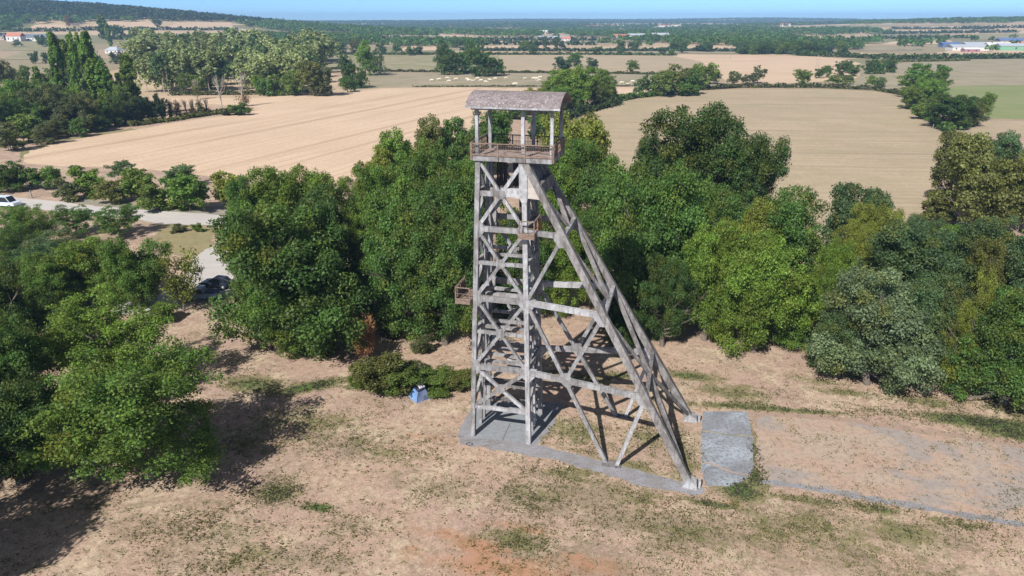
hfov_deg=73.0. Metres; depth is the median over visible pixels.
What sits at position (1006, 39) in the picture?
shed
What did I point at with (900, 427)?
worn soil edge
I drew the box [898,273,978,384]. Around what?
broadleaf tree
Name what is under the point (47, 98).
broadleaf tree
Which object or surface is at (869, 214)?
broadleaf tree
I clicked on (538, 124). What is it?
broadleaf tree
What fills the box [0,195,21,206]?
car
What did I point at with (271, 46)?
plantation poplar
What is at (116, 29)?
broadleaf tree
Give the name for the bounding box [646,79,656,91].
broadleaf tree
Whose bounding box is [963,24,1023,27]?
hedge
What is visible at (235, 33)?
plantation poplar
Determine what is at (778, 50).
broadleaf tree
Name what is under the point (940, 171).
broadleaf tree
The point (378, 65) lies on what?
airy tree
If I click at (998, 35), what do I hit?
distant field
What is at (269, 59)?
plantation poplar
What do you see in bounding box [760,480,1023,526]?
gravel curb
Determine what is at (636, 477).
gravel strip
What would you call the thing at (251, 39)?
plantation poplar
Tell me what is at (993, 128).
strip meadow
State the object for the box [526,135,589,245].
broadleaf tree
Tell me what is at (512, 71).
hedge
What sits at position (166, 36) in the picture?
plantation poplar
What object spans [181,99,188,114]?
bare tree
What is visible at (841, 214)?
young tree
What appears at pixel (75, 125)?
shrub
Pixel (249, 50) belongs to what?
plantation poplar
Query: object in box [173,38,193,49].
plantation poplar
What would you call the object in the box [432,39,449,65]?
broadleaf tree
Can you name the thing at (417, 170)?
broadleaf tree
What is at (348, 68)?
broadleaf tree
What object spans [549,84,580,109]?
broadleaf tree
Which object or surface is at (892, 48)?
distant field
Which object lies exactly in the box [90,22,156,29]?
distant field
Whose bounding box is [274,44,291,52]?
plantation poplar
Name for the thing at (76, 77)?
poplar tree
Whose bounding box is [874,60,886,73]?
broadleaf tree
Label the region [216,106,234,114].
shrub
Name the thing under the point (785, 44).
broadleaf tree
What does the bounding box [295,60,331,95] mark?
broadleaf tree
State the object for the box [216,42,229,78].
plantation poplar
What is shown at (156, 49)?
plantation poplar
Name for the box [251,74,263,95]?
broadleaf tree
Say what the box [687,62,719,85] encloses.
broadleaf tree
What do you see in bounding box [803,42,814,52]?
broadleaf tree
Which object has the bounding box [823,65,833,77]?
broadleaf tree
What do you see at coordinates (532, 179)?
mine headframe
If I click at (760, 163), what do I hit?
broadleaf tree
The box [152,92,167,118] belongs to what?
broadleaf tree
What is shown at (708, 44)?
broadleaf tree
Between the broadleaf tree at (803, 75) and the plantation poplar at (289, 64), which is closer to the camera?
the plantation poplar at (289, 64)
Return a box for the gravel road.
[14,197,227,226]
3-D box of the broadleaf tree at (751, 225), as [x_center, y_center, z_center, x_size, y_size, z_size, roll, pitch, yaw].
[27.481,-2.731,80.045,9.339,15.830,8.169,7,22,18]
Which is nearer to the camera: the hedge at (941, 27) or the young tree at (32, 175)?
the young tree at (32, 175)
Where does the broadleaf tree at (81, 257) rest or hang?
on the ground
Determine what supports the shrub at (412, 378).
on the ground
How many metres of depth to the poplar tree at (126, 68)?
250.51 m
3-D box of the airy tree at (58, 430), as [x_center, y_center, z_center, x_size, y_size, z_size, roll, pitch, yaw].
[-33.178,10.492,53.453,7.730,9.312,8.720,-17,27,-37]
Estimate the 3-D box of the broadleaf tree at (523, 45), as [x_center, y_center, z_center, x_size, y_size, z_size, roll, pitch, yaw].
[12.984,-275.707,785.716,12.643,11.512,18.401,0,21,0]
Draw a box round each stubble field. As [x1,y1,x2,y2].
[24,87,651,182]
[673,54,860,82]
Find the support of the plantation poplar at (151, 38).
on the ground
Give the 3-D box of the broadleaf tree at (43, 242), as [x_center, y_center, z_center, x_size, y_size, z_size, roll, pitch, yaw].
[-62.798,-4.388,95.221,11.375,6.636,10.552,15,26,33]
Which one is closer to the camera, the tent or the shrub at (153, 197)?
the tent
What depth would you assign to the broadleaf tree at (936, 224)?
99.18 m
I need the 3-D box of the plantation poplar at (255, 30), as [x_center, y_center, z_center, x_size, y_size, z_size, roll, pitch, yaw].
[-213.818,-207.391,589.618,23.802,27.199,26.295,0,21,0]
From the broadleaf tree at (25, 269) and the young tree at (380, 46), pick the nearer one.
the broadleaf tree at (25, 269)
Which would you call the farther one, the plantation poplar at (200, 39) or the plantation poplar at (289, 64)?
the plantation poplar at (200, 39)
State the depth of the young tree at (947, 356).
65.85 m
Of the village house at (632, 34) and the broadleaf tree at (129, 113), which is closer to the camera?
the broadleaf tree at (129, 113)
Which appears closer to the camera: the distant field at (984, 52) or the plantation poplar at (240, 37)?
the plantation poplar at (240, 37)
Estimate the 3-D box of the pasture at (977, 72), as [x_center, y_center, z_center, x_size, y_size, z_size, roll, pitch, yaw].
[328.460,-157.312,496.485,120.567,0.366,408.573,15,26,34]
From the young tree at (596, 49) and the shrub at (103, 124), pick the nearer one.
the shrub at (103, 124)
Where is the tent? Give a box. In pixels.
[408,382,430,402]
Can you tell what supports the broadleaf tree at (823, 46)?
on the ground
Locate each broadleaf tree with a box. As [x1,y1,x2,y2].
[0,59,16,87]
[0,79,30,115]
[0,98,19,125]
[0,159,26,192]
[0,253,43,358]
[0,307,48,383]
[0,367,55,485]
[3,256,47,313]
[4,227,84,263]
[6,97,46,128]
[14,65,30,81]
[14,75,24,91]
[14,250,90,310]
[15,82,69,120]
[21,79,48,89]
[27,51,38,63]
[28,293,100,364]
[31,121,57,145]
[33,35,47,46]
[39,72,50,82]
[40,52,47,63]
[42,68,49,76]
[48,113,76,137]
[49,236,127,305]
[52,93,86,125]
[55,87,76,102]
[63,15,73,25]
[70,84,88,96]
[77,91,104,128]
[90,236,173,313]
[97,84,125,112]
[99,95,123,126]
[109,24,125,38]
[111,77,124,84]
[118,93,143,125]
[127,95,148,119]
[142,96,159,117]
[151,19,161,26]
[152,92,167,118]
[188,75,206,90]
[203,201,376,361]
[214,198,282,303]
[224,174,281,210]
[229,278,313,359]
[242,163,339,215]
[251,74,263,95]
[264,74,280,95]
[281,69,304,94]
[285,182,376,313]
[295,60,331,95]
[308,66,332,95]
[336,175,379,251]
[337,54,358,86]
[340,75,356,91]
[348,37,360,53]
[350,144,391,183]
[352,162,421,257]
[352,193,441,343]
[353,39,376,75]
[353,66,369,87]
[366,126,429,175]
[386,136,448,216]
[387,212,484,345]
[404,45,414,55]
[411,46,422,54]
[412,113,451,194]
[414,167,498,281]
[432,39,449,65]
[434,48,465,74]
[438,154,485,193]
[441,116,486,171]
[451,38,459,47]
[455,51,471,73]
[465,47,487,76]
[466,38,484,54]
[468,110,512,174]
[477,51,502,75]
[492,202,552,318]
[494,59,506,75]
[507,111,527,118]
[518,40,527,50]
[523,87,544,114]
[526,45,537,54]
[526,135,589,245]
[527,114,548,134]
[533,39,539,46]
[535,110,613,164]
[536,112,550,116]
[539,222,593,317]
[540,76,564,91]
[542,39,549,47]
[547,64,599,108]
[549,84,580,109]
[552,38,560,47]
[552,56,576,69]
[565,211,620,295]
[566,52,583,66]
[566,138,619,224]
[575,81,602,105]
[586,57,598,68]
[590,68,614,103]
[592,158,710,310]
[597,275,648,347]
[604,76,618,97]
[616,39,625,47]
[625,60,639,71]
[630,132,663,201]
[631,100,748,193]
[632,40,639,48]
[637,251,699,346]
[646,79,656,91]
[650,68,678,96]
[654,173,719,307]
[657,47,665,52]
[669,63,691,94]
[670,42,677,48]
[675,81,698,95]
[677,41,689,52]
[679,69,704,94]
[679,219,744,343]
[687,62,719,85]
[688,179,760,263]
[695,44,705,50]
[702,41,713,51]
[707,68,723,83]
[711,130,791,206]
[712,195,791,325]
[714,228,827,357]
[738,45,747,53]
[739,183,831,277]
[749,45,758,54]
[757,43,765,53]
[761,41,769,53]
[765,44,774,53]
[768,275,829,350]
[774,42,789,53]
[774,45,783,53]
[792,69,813,84]
[796,41,807,50]
[800,305,871,378]
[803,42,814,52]
[805,265,948,395]
[806,236,857,324]
[810,43,822,53]
[814,67,825,77]
[817,41,825,50]
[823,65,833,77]
[824,45,834,53]
[833,60,853,75]
[837,41,845,51]
[841,45,849,52]
[845,62,864,75]
[845,201,905,260]
[853,217,980,298]
[863,59,879,73]
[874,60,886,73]
[883,57,899,71]
[896,62,943,93]
[898,84,927,107]
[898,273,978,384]
[900,213,949,241]
[914,76,949,103]
[921,93,982,129]
[927,65,954,90]
[929,129,993,195]
[935,223,970,259]
[937,284,1023,410]
[943,132,1023,225]
[945,98,986,125]
[946,215,1023,291]
[950,235,1010,322]
[972,92,997,115]
[989,129,1023,171]
[995,149,1023,231]
[1005,233,1023,294]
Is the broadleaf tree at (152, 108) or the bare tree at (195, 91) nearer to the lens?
the broadleaf tree at (152, 108)
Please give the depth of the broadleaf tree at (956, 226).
92.80 m
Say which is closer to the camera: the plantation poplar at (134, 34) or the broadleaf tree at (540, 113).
the broadleaf tree at (540, 113)
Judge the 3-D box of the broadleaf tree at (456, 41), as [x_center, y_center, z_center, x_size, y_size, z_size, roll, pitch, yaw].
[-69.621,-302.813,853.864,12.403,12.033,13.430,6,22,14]
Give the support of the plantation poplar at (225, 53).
on the ground
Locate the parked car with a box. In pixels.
[199,275,234,288]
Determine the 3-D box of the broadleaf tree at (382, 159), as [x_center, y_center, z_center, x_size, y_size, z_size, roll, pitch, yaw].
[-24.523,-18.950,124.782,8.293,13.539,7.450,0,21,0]
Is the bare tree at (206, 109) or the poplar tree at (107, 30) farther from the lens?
the poplar tree at (107, 30)
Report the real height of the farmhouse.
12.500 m
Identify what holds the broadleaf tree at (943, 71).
on the ground
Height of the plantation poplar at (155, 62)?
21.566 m
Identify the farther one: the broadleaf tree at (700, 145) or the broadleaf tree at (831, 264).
the broadleaf tree at (700, 145)
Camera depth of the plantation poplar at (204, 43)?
421.85 m
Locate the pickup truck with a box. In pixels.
[179,285,224,301]
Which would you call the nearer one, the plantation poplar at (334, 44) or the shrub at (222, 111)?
the shrub at (222, 111)
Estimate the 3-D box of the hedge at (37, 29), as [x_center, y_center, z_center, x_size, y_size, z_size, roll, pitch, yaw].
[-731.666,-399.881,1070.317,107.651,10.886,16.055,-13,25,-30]
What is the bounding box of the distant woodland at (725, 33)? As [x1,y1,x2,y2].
[0,12,1023,49]
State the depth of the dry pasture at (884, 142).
219.61 m
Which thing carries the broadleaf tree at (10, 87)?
on the ground
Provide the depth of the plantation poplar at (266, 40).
462.77 m
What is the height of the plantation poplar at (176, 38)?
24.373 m
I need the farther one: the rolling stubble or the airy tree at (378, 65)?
the rolling stubble
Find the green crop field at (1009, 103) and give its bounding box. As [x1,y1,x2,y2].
[944,85,1023,118]
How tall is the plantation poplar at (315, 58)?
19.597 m
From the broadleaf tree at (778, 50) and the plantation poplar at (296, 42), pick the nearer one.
the plantation poplar at (296, 42)
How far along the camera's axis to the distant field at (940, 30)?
1504.70 m
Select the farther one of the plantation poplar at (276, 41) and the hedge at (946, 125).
the plantation poplar at (276, 41)
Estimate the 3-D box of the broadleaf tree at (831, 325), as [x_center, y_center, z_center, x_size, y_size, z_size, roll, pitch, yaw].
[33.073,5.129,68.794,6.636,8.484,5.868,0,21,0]
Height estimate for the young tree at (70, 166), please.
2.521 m
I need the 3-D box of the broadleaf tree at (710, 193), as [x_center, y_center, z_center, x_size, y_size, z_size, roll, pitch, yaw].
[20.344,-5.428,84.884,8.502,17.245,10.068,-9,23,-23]
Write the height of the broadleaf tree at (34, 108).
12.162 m
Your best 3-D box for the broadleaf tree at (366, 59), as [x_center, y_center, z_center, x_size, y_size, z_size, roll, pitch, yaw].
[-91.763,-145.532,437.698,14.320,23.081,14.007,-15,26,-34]
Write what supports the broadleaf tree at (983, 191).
on the ground
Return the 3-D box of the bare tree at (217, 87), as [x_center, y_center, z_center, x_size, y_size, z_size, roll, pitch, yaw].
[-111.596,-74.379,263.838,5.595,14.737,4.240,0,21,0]
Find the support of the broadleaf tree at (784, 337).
on the ground
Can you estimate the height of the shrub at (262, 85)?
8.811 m
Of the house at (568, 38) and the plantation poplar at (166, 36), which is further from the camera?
the house at (568, 38)
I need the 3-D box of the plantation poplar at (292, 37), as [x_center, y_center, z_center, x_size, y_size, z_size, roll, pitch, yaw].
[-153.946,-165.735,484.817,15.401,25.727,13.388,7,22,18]
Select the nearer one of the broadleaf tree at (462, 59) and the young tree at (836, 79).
the young tree at (836, 79)
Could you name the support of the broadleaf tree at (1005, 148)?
on the ground
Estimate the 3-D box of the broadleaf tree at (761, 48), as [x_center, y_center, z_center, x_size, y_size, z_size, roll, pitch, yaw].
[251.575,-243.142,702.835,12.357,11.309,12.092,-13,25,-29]
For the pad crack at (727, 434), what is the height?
0.001 m
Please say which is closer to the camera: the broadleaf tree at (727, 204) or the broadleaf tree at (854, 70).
the broadleaf tree at (727, 204)
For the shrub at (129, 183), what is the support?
on the ground
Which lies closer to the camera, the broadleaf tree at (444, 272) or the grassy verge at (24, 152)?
the broadleaf tree at (444, 272)
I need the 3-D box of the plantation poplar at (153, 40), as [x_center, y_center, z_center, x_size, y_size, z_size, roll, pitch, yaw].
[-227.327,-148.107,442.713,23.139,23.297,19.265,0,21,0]
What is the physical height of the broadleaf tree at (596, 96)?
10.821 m
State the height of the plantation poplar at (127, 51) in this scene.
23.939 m
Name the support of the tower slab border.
on the ground
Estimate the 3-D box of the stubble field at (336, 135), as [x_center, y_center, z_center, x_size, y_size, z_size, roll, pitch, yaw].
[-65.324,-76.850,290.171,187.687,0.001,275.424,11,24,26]
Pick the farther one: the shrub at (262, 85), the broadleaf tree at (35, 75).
the shrub at (262, 85)
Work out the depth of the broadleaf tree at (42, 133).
197.08 m
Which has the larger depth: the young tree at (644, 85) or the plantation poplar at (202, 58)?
the plantation poplar at (202, 58)
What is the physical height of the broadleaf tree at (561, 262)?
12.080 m
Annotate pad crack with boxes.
[701,461,749,475]
[703,430,751,436]
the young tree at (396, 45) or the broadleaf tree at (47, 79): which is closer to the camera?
the broadleaf tree at (47, 79)
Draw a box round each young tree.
[13,167,45,188]
[39,165,61,189]
[55,269,93,303]
[67,165,85,172]
[102,159,140,178]
[146,300,176,323]
[156,246,206,310]
[160,163,196,186]
[209,170,238,202]
[222,189,235,212]
[350,313,376,360]
[375,41,387,51]
[392,42,402,52]
[592,46,601,54]
[633,73,650,92]
[726,70,741,83]
[741,74,752,81]
[751,65,767,83]
[817,181,888,246]
[824,74,847,84]
[841,75,854,83]
[860,186,895,226]
[863,75,878,84]
[874,76,886,87]
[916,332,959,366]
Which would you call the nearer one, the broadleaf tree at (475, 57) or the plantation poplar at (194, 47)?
the plantation poplar at (194, 47)
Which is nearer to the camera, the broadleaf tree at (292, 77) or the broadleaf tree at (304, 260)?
the broadleaf tree at (304, 260)
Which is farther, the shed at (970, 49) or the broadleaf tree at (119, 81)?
the shed at (970, 49)
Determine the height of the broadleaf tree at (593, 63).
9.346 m
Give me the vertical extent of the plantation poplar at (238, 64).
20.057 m
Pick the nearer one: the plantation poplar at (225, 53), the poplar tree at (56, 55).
the poplar tree at (56, 55)
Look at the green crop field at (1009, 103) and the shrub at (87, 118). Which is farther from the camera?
the green crop field at (1009, 103)
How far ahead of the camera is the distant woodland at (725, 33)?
1321.13 m
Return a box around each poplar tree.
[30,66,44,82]
[46,30,69,90]
[58,38,72,83]
[64,31,86,90]
[73,31,89,91]
[79,30,98,92]
[83,58,100,108]
[94,14,108,39]
[94,59,117,111]
[104,23,112,46]
[114,52,141,99]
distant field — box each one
[0,39,94,50]
[3,51,96,58]
[28,24,65,30]
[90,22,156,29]
[164,22,232,29]
[343,46,375,53]
[400,45,437,50]
[484,46,567,47]
[591,51,734,53]
[602,46,732,49]
[859,47,920,50]
[883,40,951,43]
[911,26,1012,27]
[914,30,978,32]
[930,50,1023,54]
[954,33,1023,39]
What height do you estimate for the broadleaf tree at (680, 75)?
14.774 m
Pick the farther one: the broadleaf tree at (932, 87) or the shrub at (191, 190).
the broadleaf tree at (932, 87)
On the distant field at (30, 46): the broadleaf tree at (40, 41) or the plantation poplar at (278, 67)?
the broadleaf tree at (40, 41)
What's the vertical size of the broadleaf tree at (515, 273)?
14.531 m
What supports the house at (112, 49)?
on the ground
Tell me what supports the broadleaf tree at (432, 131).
on the ground
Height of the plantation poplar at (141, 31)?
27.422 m
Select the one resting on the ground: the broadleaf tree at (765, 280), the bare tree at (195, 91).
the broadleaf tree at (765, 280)
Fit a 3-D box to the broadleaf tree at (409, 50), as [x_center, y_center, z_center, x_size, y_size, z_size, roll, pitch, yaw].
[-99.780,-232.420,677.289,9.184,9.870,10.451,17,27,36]
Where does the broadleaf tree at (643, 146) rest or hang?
on the ground
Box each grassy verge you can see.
[19,128,136,158]
[154,226,219,257]
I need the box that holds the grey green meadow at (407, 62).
[321,55,499,70]
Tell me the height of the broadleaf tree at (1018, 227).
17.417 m
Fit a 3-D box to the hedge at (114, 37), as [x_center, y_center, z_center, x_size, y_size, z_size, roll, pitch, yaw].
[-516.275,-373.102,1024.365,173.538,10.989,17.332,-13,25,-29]
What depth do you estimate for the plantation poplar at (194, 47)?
398.67 m
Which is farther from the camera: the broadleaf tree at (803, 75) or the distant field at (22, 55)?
the distant field at (22, 55)
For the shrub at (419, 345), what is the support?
on the ground
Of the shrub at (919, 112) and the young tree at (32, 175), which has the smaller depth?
the young tree at (32, 175)
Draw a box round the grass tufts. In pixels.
[0,241,1023,575]
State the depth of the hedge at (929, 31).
1372.13 m
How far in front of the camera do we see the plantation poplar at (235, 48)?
375.64 m
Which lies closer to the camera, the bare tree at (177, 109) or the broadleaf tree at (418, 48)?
the bare tree at (177, 109)
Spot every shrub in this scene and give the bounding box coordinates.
[0,121,25,150]
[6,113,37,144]
[11,39,23,46]
[27,117,50,140]
[50,176,87,202]
[65,118,88,137]
[66,165,105,199]
[76,109,96,134]
[88,179,128,204]
[90,114,111,130]
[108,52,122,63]
[117,167,156,199]
[134,183,181,211]
[156,172,210,211]
[169,223,188,233]
[190,223,203,231]
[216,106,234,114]
[228,102,250,114]
[255,78,274,96]
[279,77,296,95]
[347,351,413,395]
[347,376,363,389]
[374,360,432,397]
[378,320,398,338]
[407,359,429,388]
[409,333,433,353]
[423,364,457,398]
[438,367,479,390]
[455,370,492,391]
[910,103,931,119]
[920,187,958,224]
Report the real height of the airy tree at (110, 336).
10.485 m
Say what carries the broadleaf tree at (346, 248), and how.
on the ground
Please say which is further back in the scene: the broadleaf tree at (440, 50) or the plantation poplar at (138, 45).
the broadleaf tree at (440, 50)
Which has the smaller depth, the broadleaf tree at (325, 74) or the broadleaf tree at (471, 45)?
the broadleaf tree at (325, 74)
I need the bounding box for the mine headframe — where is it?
[455,90,700,489]
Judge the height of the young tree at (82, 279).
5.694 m
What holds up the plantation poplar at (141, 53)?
on the ground
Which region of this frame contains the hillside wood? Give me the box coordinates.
[0,0,281,22]
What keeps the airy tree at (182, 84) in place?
on the ground
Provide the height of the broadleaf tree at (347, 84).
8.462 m
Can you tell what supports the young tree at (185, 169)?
on the ground
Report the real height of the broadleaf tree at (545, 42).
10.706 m
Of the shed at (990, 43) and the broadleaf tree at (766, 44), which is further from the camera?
the shed at (990, 43)
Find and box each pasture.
[342,72,719,90]
[555,89,948,236]
[833,59,1023,88]
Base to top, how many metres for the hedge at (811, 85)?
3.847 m
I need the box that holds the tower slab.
[473,402,553,443]
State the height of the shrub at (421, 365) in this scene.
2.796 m
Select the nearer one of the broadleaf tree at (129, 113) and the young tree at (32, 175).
the young tree at (32, 175)
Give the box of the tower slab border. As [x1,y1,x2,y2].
[458,401,563,443]
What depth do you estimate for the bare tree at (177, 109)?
249.28 m
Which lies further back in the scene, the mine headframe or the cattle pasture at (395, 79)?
the cattle pasture at (395, 79)
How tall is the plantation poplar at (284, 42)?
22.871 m
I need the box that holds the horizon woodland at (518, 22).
[297,16,1023,27]
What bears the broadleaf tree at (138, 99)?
on the ground
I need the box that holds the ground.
[0,12,1023,575]
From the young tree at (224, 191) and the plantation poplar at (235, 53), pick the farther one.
the plantation poplar at (235, 53)
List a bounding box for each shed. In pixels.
[938,42,961,46]
[945,44,988,50]
[960,42,985,43]
[960,47,979,51]
[984,42,1010,49]
[994,38,1023,42]
[994,43,1023,50]
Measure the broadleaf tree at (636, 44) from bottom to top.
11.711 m
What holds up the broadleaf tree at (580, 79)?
on the ground
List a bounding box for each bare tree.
[159,66,171,90]
[166,98,174,117]
[172,99,183,115]
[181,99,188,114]
[188,97,196,113]
[190,77,201,98]
[195,99,203,110]
[201,97,211,111]
[212,73,225,107]
[231,72,250,104]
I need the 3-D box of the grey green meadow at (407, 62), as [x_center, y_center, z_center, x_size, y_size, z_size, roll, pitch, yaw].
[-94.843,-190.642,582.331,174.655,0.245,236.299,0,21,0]
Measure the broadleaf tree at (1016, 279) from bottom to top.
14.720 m
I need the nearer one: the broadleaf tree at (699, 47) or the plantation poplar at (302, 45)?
the plantation poplar at (302, 45)
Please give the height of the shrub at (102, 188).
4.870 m
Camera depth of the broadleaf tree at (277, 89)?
322.94 m
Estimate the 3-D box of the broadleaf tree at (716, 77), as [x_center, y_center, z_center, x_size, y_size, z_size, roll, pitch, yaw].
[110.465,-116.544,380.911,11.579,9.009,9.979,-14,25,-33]
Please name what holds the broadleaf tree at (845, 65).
on the bright stubble field at (780, 68)
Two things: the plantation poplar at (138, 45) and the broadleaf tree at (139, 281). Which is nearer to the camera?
the broadleaf tree at (139, 281)
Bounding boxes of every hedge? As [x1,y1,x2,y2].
[0,26,78,31]
[76,26,238,30]
[98,33,224,38]
[127,107,252,125]
[167,88,309,95]
[340,51,677,55]
[367,68,659,74]
[384,35,597,40]
[412,84,640,86]
[459,46,801,54]
[475,39,599,44]
[527,96,623,138]
[591,87,693,104]
[700,82,902,95]
[792,50,1023,59]
[865,58,970,62]
[873,34,973,38]
[881,29,1018,33]
[890,26,993,28]
[902,94,962,133]
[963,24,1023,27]
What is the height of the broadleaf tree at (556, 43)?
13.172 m
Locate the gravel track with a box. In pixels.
[111,240,236,313]
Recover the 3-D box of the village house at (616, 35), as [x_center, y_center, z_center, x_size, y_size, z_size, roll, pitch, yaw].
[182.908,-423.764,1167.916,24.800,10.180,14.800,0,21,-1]
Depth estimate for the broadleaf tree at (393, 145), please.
125.64 m
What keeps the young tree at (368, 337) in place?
on the ground
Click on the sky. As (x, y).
(279, 9)
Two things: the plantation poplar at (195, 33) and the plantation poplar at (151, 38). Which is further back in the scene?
the plantation poplar at (195, 33)
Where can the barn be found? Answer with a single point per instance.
(29, 37)
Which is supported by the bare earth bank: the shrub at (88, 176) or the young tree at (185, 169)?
the shrub at (88, 176)
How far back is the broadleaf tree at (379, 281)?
75.08 m
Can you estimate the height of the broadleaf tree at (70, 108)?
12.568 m
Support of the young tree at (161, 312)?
on the ground
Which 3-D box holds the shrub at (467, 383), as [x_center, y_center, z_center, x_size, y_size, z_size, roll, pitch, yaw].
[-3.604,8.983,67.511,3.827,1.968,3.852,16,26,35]
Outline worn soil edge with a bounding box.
[748,411,1023,448]
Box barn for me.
[24,33,43,40]
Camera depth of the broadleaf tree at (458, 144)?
137.00 m
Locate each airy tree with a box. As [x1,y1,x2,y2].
[0,203,60,248]
[0,224,33,263]
[0,334,228,486]
[18,356,123,470]
[21,281,180,382]
[48,203,93,234]
[87,203,144,235]
[172,72,191,91]
[334,42,346,56]
[372,48,386,75]
[831,218,877,270]
[939,267,1002,392]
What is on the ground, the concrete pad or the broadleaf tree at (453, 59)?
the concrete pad
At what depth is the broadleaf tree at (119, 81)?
290.93 m
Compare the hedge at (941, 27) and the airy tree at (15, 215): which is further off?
the hedge at (941, 27)
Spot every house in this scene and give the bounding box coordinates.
[0,33,5,39]
[105,46,119,53]
[561,36,570,40]
[613,34,627,39]
[628,33,644,36]
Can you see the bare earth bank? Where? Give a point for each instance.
(215, 210)
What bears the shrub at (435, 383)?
on the ground
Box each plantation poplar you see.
[117,36,140,58]
[128,37,154,61]
[129,27,149,37]
[130,45,162,56]
[131,56,155,91]
[137,28,148,36]
[137,50,162,89]
[140,34,161,46]
[141,29,160,36]
[144,49,169,91]
[144,51,176,89]
[146,47,173,92]
[148,33,161,40]
[149,37,173,50]
[158,45,180,90]
[162,32,176,43]
[166,49,187,90]
[167,34,191,46]
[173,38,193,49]
[174,49,200,87]
[182,45,197,69]
[186,28,204,36]
[187,32,210,51]
[188,45,203,57]
[189,49,227,89]
[190,47,213,88]
[199,40,217,50]
[202,31,223,48]
[207,51,230,90]
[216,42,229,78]
[216,44,239,83]
[223,27,233,45]
[223,28,243,46]
[228,44,242,81]
[230,50,257,89]
[231,39,248,51]
[232,35,248,45]
[234,51,257,91]
[241,30,254,37]
[241,51,262,75]
[243,33,262,49]
[243,52,277,86]
[244,47,254,82]
[250,28,274,39]
[254,35,270,45]
[254,42,270,55]
[256,41,274,56]
[258,31,270,40]
[264,53,281,85]
[268,45,283,86]
[269,36,293,46]
[269,51,302,76]
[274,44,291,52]
[277,39,293,49]
[280,51,306,74]
[285,32,301,46]
[288,50,308,89]
[292,40,307,50]
[293,39,318,61]
[295,27,325,37]
[295,36,330,62]
[297,47,321,66]
[298,30,310,39]
[301,31,323,38]
[301,32,328,62]
[307,39,325,67]
[319,35,341,55]
[320,34,338,62]
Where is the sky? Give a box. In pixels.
[50,0,1023,19]
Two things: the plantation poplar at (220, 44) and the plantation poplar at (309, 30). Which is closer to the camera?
the plantation poplar at (220, 44)
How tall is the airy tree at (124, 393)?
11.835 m
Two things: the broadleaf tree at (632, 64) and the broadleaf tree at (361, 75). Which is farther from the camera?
the broadleaf tree at (632, 64)
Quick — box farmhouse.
[5,32,25,41]
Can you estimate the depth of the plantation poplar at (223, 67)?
342.39 m
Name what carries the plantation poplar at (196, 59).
on the ground
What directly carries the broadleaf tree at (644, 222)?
on the ground
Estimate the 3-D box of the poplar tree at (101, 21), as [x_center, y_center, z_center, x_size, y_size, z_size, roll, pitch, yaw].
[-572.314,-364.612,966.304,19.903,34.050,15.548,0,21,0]
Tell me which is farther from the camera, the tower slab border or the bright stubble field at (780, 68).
the bright stubble field at (780, 68)
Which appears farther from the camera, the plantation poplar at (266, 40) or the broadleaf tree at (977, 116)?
the plantation poplar at (266, 40)
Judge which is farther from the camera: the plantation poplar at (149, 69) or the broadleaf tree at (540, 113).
the plantation poplar at (149, 69)
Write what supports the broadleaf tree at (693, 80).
on the dry pasture at (884, 142)
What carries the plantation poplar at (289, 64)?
on the ground
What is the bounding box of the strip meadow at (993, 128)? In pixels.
[953,121,1023,136]
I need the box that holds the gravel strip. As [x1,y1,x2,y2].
[458,435,704,494]
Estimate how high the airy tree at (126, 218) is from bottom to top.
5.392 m
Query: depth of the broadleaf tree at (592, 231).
83.74 m
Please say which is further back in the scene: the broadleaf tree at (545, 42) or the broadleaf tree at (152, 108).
the broadleaf tree at (545, 42)
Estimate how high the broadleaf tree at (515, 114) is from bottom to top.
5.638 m
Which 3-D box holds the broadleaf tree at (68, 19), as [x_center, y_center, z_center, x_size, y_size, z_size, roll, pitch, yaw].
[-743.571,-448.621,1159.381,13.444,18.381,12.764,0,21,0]
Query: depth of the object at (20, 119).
198.46 m
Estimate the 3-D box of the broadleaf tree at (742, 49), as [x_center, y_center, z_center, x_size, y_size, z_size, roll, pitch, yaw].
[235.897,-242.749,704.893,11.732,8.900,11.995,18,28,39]
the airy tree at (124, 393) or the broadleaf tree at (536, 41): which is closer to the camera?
the airy tree at (124, 393)
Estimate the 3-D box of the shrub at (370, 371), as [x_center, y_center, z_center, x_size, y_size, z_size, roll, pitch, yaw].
[-12.685,8.159,65.964,6.950,4.803,6.079,16,26,35]
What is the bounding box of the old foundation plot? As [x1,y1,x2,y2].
[754,415,1023,521]
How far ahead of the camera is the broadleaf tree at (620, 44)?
812.73 m
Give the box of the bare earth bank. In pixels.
[75,199,226,214]
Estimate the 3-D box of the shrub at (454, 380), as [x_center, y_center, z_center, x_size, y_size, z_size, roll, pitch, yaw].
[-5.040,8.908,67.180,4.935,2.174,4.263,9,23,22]
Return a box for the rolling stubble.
[499,55,703,72]
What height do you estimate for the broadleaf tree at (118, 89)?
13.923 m
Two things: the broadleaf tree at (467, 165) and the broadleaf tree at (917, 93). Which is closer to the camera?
the broadleaf tree at (467, 165)
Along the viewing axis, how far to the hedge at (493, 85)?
367.69 m
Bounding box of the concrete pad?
[700,411,753,486]
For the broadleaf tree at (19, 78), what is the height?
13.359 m
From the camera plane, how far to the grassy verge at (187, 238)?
113.05 m
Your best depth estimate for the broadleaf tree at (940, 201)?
120.24 m
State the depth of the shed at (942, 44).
853.67 m

